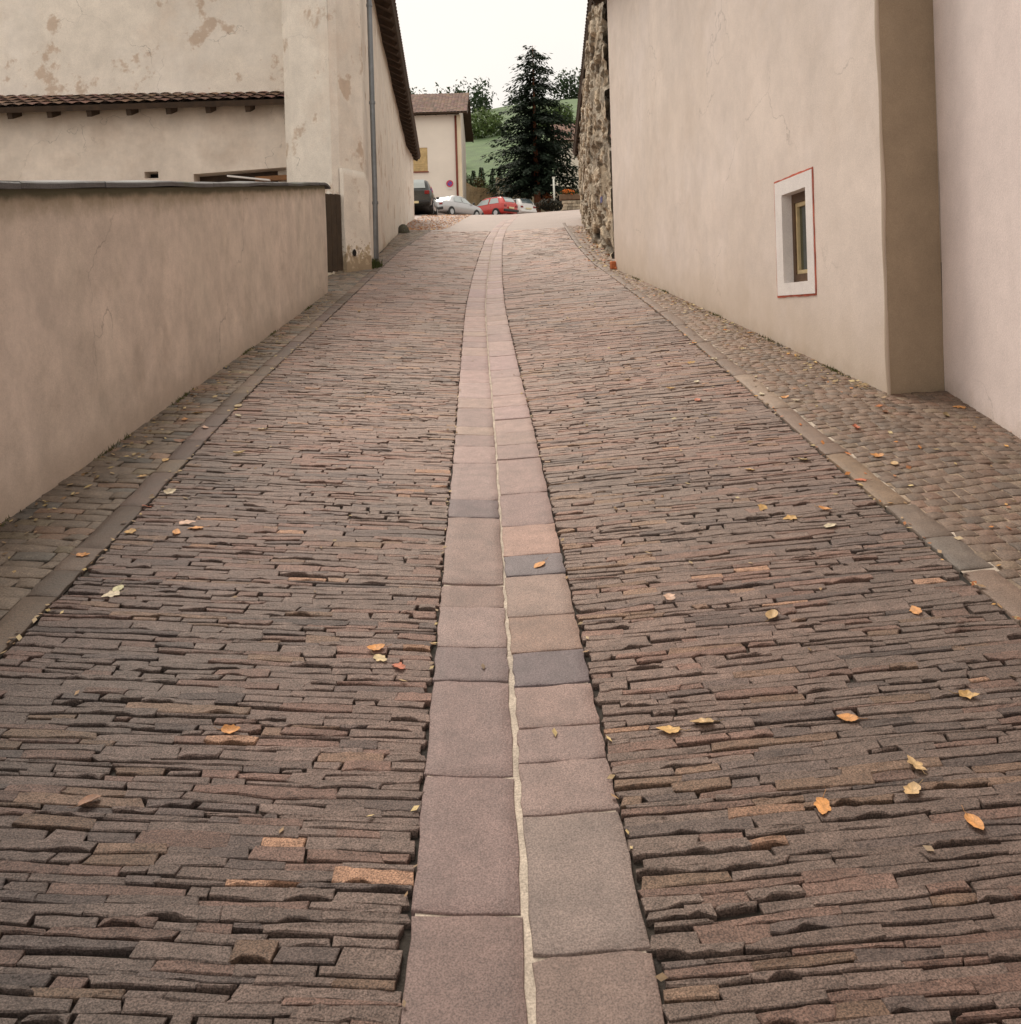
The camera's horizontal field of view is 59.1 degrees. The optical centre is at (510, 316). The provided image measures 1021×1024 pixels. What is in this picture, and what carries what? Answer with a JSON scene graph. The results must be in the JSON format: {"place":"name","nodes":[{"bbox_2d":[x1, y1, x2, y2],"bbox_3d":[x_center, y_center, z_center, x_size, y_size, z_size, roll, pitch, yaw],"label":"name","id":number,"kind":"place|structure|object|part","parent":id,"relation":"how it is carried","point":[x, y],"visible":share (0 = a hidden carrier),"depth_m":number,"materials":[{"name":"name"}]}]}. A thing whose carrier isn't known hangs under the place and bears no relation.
{"place":"outdoors","nodes":[
{"label":"outdoors","id":0,"kind":"place"},
{"bbox_2d":[0,230,427,619],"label":"pavement","id":1,"kind":"structure","parent":0,"point":[47,547],"depth_m":4.68,"materials":[{"name":"stone"}]},
{"bbox_2d":[398,224,409,232],"bbox_3d":[-3.507,-2.856,29.400,0.400,0.335,0.440,-2,0,0],"label":"guard stone","id":2,"kind":"object","parent":1,"relation":"on","point":[403,228],"visible":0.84,"depth_m":29.25,"materials":[{"name":"grey stone"}]},
{"bbox_2d":[0,257,850,526],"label":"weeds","id":3,"kind":"object","parent":1,"relation":"on","point":[376,264],"visible":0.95,"depth_m":7.71,"materials":[{"name":"green plant"}]},
{"bbox_2d":[395,0,587,111],"label":"sky","id":4,"kind":"structure","parent":0,"point":[444,42],"materials":[{"name":"white"}]},
{"bbox_2d":[0,209,1020,1023],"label":"road","id":5,"kind":"structure","parent":0,"point":[172,875],"depth_m":2.69,"materials":[{"name":"stone"}]},
{"bbox_2d":[68,794,100,807],"bbox_3d":[-1.070,1.220,2.264,0.036,0.009,0.081,-6,1,43],"label":"fallen leaf","id":6,"kind":"object","parent":5,"relation":"on","point":[88,798],"visible":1,"depth_m":2.27,"materials":[{"name":"brown plant"}]},
{"bbox_2d":[101,590,127,596],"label":"fallen leaf","id":7,"kind":"object","parent":5,"relation":"on","point":[111,593],"visible":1,"depth_m":3.39,"materials":[{"name":"beige plant"}]},
{"bbox_2d":[112,580,123,590],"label":"fallen leaf","id":8,"kind":"object","parent":5,"relation":"on","point":[118,587],"visible":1,"depth_m":3.44,"materials":[{"name":"plant"}]},
{"bbox_2d":[124,527,139,532],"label":"fallen leaf","id":9,"kind":"object","parent":5,"relation":"on","point":[131,530],"visible":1,"depth_m":3.98,"materials":[{"name":"plant"}]},
{"bbox_2d":[158,488,175,493],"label":"fallen leaf","id":10,"kind":"object","parent":5,"relation":"on","point":[168,490],"visible":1,"depth_m":4.49,"materials":[{"name":"beige plant"}]},
{"bbox_2d":[172,529,179,533],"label":"fallen leaf","id":11,"kind":"object","parent":5,"relation":"on","point":[176,531],"visible":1,"depth_m":4.00,"materials":[{"name":"orange plant"}]},
{"bbox_2d":[174,520,195,523],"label":"fallen leaf","id":12,"kind":"object","parent":5,"relation":"on","point":[185,522],"visible":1,"depth_m":4.11,"materials":[{"name":"beige plant"}]},
{"bbox_2d":[0,227,436,657],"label":"kerb","id":13,"kind":"structure","parent":5,"relation":"on","point":[56,584],"depth_m":4.28,"materials":[{"name":"stone"}]},
{"bbox_2d":[74,552,89,555],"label":"fallen leaf","id":14,"kind":"object","parent":13,"relation":"on","point":[81,554],"visible":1,"depth_m":3.73,"materials":[{"name":"orange plant"}]},
{"bbox_2d":[214,724,239,733],"bbox_3d":[-0.812,1.181,2.578,0.078,0.013,0.034,2,19,-1],"label":"fallen leaf","id":15,"kind":"object","parent":5,"relation":"on","point":[227,728],"visible":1,"depth_m":2.58,"materials":[{"name":"orange plant"}]},
{"bbox_2d":[371,651,386,660],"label":"fallen leaf","id":16,"kind":"object","parent":5,"relation":"on","point":[378,657],"visible":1,"depth_m":3.00,"materials":[{"name":"yellow plant"}]},
{"bbox_2d":[367,644,391,649],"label":"fallen leaf","id":17,"kind":"object","parent":5,"relation":"on","point":[376,646],"visible":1,"depth_m":3.06,"materials":[{"name":"orange plant"}]},
{"bbox_2d":[392,662,407,669],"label":"fallen leaf","id":18,"kind":"object","parent":5,"relation":"on","point":[400,665],"visible":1,"depth_m":2.95,"materials":[{"name":"plant"}]},
{"bbox_2d":[414,179,438,214],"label":"parked car","id":19,"kind":"object","parent":5,"relation":"on","point":[425,201],"visible":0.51,"depth_m":44.72,"materials":[{"name":"black paint"}]},
{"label":"rear window","id":20,"kind":"part","parent":19,"relation":"part of","materials":[{"name":"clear glass"}]},
{"bbox_2d":[429,195,483,214],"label":"parked car","id":21,"kind":"object","parent":5,"relation":"on","point":[453,205],"visible":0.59,"depth_m":56.07,"materials":[{"name":"silver metal"}]},
{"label":"rear window","id":22,"kind":"part","parent":21,"relation":"part of","materials":[{"name":"white glass"}]},
{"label":"side window","id":23,"kind":"part","parent":21,"relation":"part of","materials":[{"name":"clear glass"}]},
{"bbox_2d":[477,197,518,214],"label":"parked car","id":24,"kind":"object","parent":5,"relation":"on","point":[498,206],"visible":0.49,"depth_m":60.67,"materials":[{"name":"red paint"}]},
{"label":"side window","id":25,"kind":"part","parent":24,"relation":"part of","materials":[{"name":"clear glass"}]},
{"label":"side window","id":26,"kind":"part","parent":24,"relation":"part of","materials":[{"name":"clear glass"}]},
{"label":"rear window","id":27,"kind":"part","parent":24,"relation":"part of","materials":[{"name":"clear glass"}]},
{"bbox_2d":[513,199,536,213],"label":"parked car","id":28,"kind":"object","parent":5,"relation":"on","point":[525,206],"visible":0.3,"depth_m":65.03,"materials":[{"name":"white paint"}]},
{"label":"rear window","id":29,"kind":"part","parent":28,"relation":"part of","materials":[{"name":"grey glass"}]},
{"bbox_2d":[400,215,663,1023],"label":"central paving strip","id":30,"kind":"object","parent":5,"relation":"on","point":[525,908],"visible":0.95,"depth_m":2.41,"materials":[{"name":"stone"}]},
{"bbox_2d":[534,560,544,567],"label":"fallen leaf","id":31,"kind":"object","parent":30,"relation":"on","point":[541,563],"visible":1,"depth_m":3.74,"materials":[{"name":"orange plant"}]},
{"bbox_2d":[540,194,552,211],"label":"bush","id":32,"kind":"object","parent":5,"relation":"on","point":[546,197],"visible":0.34,"depth_m":69.91,"materials":[{"name":"green plant"}]},
{"bbox_2d":[562,200,580,210],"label":"stone wall","id":33,"kind":"structure","parent":5,"relation":"on","point":[572,205],"depth_m":45.93,"materials":[{"name":"beige stone"}]},
{"bbox_2d":[559,189,579,200],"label":"flower trough","id":34,"kind":"object","parent":33,"relation":"on","point":[568,196],"visible":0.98,"depth_m":45.90,"materials":[{"name":"brown"}]},
{"bbox_2d":[664,593,675,599],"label":"fallen leaf","id":35,"kind":"object","parent":5,"relation":"on","point":[669,596],"visible":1,"depth_m":3.35,"materials":[{"name":"beige plant"}]},
{"bbox_2d":[656,725,689,732],"bbox_3d":[0.463,1.171,2.559,0.100,0.011,0.046,-3,-1,14],"label":"fallen leaf","id":36,"kind":"object","parent":5,"relation":"on","point":[669,729],"visible":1,"depth_m":2.56,"materials":[{"name":"plant"}]},
{"bbox_2d":[691,718,723,722],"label":"fallen leaf","id":37,"kind":"object","parent":5,"relation":"on","point":[703,720],"visible":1,"depth_m":2.59,"materials":[{"name":"yellow plant"}]},
{"bbox_2d":[758,502,767,510],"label":"fallen leaf","id":38,"kind":"object","parent":5,"relation":"on","point":[762,506],"visible":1,"depth_m":4.12,"materials":[{"name":"yellow plant"}]},
{"bbox_2d":[765,609,777,619],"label":"fallen leaf","id":39,"kind":"object","parent":5,"relation":"on","point":[772,613],"visible":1,"depth_m":3.15,"materials":[{"name":"beige plant"}]},
{"bbox_2d":[562,223,1020,626],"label":"kerb","id":40,"kind":"structure","parent":5,"relation":"on","point":[1003,592],"depth_m":4.25,"materials":[{"name":"stone"}]},
{"bbox_2d":[783,514,801,519],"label":"fallen leaf","id":41,"kind":"object","parent":5,"relation":"on","point":[790,517],"visible":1,"depth_m":3.98,"materials":[{"name":"yellow plant"}]},
{"bbox_2d":[814,789,830,813],"bbox_3d":[0.769,1.194,2.217,0.042,0.011,0.088,8,13,19],"label":"fallen leaf","id":42,"kind":"object","parent":5,"relation":"on","point":[821,804],"visible":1,"depth_m":2.21,"materials":[{"name":"orange plant"}]},
{"bbox_2d":[819,523,835,526],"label":"fallen leaf","id":43,"kind":"object","parent":5,"relation":"on","point":[829,524],"visible":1,"depth_m":3.85,"materials":[{"name":"beige plant"}]},
{"bbox_2d":[837,713,866,720],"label":"fallen leaf","id":44,"kind":"object","parent":5,"relation":"on","point":[848,717],"visible":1,"depth_m":2.54,"materials":[{"name":"orange plant"}]},
{"bbox_2d":[903,780,922,793],"bbox_3d":[1.000,1.168,2.234,0.083,0.012,0.039,-12,10,-40],"label":"fallen leaf","id":45,"kind":"object","parent":5,"relation":"on","point":[913,787],"visible":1,"depth_m":2.23,"materials":[{"name":"beige plant"}]},
{"bbox_2d":[909,606,921,614],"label":"fallen leaf","id":46,"kind":"object","parent":5,"relation":"on","point":[915,610],"visible":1,"depth_m":3.09,"materials":[{"name":"orange plant"}]},
{"bbox_2d":[907,755,927,774],"bbox_3d":[1.048,1.153,2.314,0.046,0.010,0.090,11,5,-12],"label":"fallen leaf","id":47,"kind":"object","parent":5,"relation":"on","point":[915,763],"visible":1,"depth_m":2.33,"materials":[{"name":"yellow plant"}]},
{"bbox_2d":[949,690,978,698],"bbox_3d":[1.307,1.086,2.591,0.081,0.011,0.043,-2,14,21],"label":"fallen leaf","id":48,"kind":"object","parent":5,"relation":"on","point":[967,693],"visible":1,"depth_m":2.59,"materials":[{"name":"yellow plant"}]},
{"bbox_2d":[962,806,983,829],"bbox_3d":[1.084,1.179,2.118,0.035,0.009,0.080,-4,8,-11],"label":"fallen leaf","id":49,"kind":"object","parent":5,"relation":"on","point":[974,820],"visible":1,"depth_m":2.11,"materials":[{"name":"orange plant"}]},
{"bbox_2d":[465,99,577,192],"bbox_3d":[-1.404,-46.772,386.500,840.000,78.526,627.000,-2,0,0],"label":"hills","id":50,"kind":"structure","parent":0,"point":[476,149],"depth_m":135.07,"materials":[{"name":"green plant"}]},
{"bbox_2d":[470,170,476,185],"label":"young conifer","id":51,"kind":"object","parent":50,"relation":"on","point":[473,174],"visible":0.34,"depth_m":85.37,"materials":[{"name":"green plant"}]},
{"bbox_2d":[477,167,485,187],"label":"young conifer","id":52,"kind":"object","parent":50,"relation":"on","point":[481,172],"visible":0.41,"depth_m":83.96,"materials":[{"name":"green plant"}]},
{"bbox_2d":[471,107,510,138],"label":"hillside tree","id":53,"kind":"object","parent":50,"relation":"on","point":[488,124],"visible":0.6,"depth_m":147.96,"materials":[{"name":"green plant"}]},
{"bbox_2d":[410,67,580,113],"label":"woodland","id":54,"kind":"object","parent":50,"relation":"on","point":[476,99],"visible":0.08,"depth_m":258.63,"materials":[{"name":"green plant"}]},
{"bbox_2d":[539,103,575,125],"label":"hillside tree","id":55,"kind":"object","parent":50,"relation":"on","point":[569,111],"visible":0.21,"depth_m":158.16,"materials":[{"name":"green plant"}]},
{"bbox_2d":[550,124,610,186],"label":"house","id":56,"kind":"structure","parent":50,"relation":"on","point":[575,161],"depth_m":80.00,"materials":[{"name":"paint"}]},
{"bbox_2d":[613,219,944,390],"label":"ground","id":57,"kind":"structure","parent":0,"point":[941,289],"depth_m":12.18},
{"bbox_2d":[0,91,286,181],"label":"outbuilding","id":58,"kind":"structure","parent":57,"relation":"on","point":[214,137],"depth_m":16.90,"materials":[{"name":"paint"}]},
{"bbox_2d":[0,180,330,522],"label":"garden wall","id":59,"kind":"structure","parent":57,"relation":"on","point":[128,307],"depth_m":5.44,"materials":[{"name":"paint"}]},
{"bbox_2d":[0,0,420,275],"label":"white house","id":60,"kind":"structure","parent":57,"relation":"on","point":[335,71],"depth_m":17.39,"materials":[{"name":"paint"}]},
{"bbox_2d":[325,193,342,272],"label":"wooden gate","id":61,"kind":"structure","parent":60,"relation":"attached to","point":[334,234],"depth_m":15.21,"materials":[{"name":"brown wood"}]},
{"bbox_2d":[411,93,473,199],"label":"back house","id":62,"kind":"structure","parent":57,"relation":"on","point":[443,121],"depth_m":64.00,"materials":[{"name":"paint"}]},
{"bbox_2d":[446,180,453,189],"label":"no parking sign","id":63,"kind":"object","parent":62,"relation":"attached to","point":[449,183],"visible":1,"depth_m":63.94,"materials":[{"name":"metal"}]},
{"bbox_2d":[466,182,496,205],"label":"retaining wall","id":64,"kind":"structure","parent":57,"relation":"on","point":[475,195],"depth_m":71.99,"materials":[{"name":"brown stone"}]},
{"bbox_2d":[466,173,473,185],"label":"bush","id":65,"kind":"object","parent":64,"relation":"on","point":[468,180],"visible":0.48,"depth_m":72.44,"materials":[{"name":"green plant"}]},
{"bbox_2d":[471,176,486,187],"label":"bush","id":66,"kind":"object","parent":64,"relation":"on","point":[478,184],"visible":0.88,"depth_m":72.49,"materials":[{"name":"green plant"}]},
{"bbox_2d":[0,214,1020,1006],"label":"leaf litter","id":67,"kind":"object","parent":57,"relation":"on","point":[662,976],"visible":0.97,"depth_m":6.07,"materials":[{"name":"brown plant"}]},
{"bbox_2d":[479,45,578,212],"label":"conifer tree","id":68,"kind":"object","parent":57,"relation":"on","point":[541,164],"visible":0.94,"depth_m":69.41,"materials":[{"name":"green plant"}]},
{"bbox_2d":[496,177,578,211],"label":"cream wall","id":69,"kind":"structure","parent":57,"relation":"on","point":[532,200],"depth_m":75.00,"materials":[{"name":"paint"}]},
{"bbox_2d":[531,198,562,211],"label":"clipped hedge","id":70,"kind":"object","parent":57,"relation":"on","point":[548,204],"visible":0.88,"depth_m":48.43,"materials":[{"name":"green plant"}]},
{"bbox_2d":[552,177,554,203],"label":"metal post","id":71,"kind":"object","parent":57,"relation":"on","point":[553,178],"visible":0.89,"depth_m":49.86,"materials":[{"name":"white metal"}]},
{"bbox_2d":[573,0,613,257],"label":"stone barn","id":72,"kind":"structure","parent":57,"relation":"on","point":[592,152],"depth_m":19.88,"materials":[{"name":"stone"}]},
{"bbox_2d":[592,0,1020,438],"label":"plastered house","id":73,"kind":"structure","parent":57,"relation":"on","point":[834,183],"depth_m":6.53,"materials":[{"name":"paint"}]},
{"bbox_2d":[791,191,807,281],"bbox_3d":[2.431,-0.656,7.355,0.060,0.741,0.490,-2,0,-5],"label":"window frame","id":74,"kind":"structure","parent":73,"relation":"in","point":[798,199],"depth_m":7.52,"materials":[{"name":"brown wood"}]},
{"bbox_2d":[568,225,1020,589],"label":"pavement","id":75,"kind":"structure","parent":0,"point":[960,498],"depth_m":4.96,"materials":[{"name":"stone"}]},
{"bbox_2d":[610,261,616,268],"bbox_3d":[1.695,-0.830,14.715,0.139,0.155,0.101,-2,0,0],"label":"brick fragment","id":76,"kind":"object","parent":75,"relation":"on","point":[612,264],"visible":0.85,"depth_m":14.68,"materials":[{"name":"brick"}]},
{"bbox_2d":[869,453,887,456],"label":"fallen leaf","id":77,"kind":"object","parent":75,"relation":"on","point":[878,455],"visible":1,"depth_m":4.66,"materials":[{"name":"plant"}]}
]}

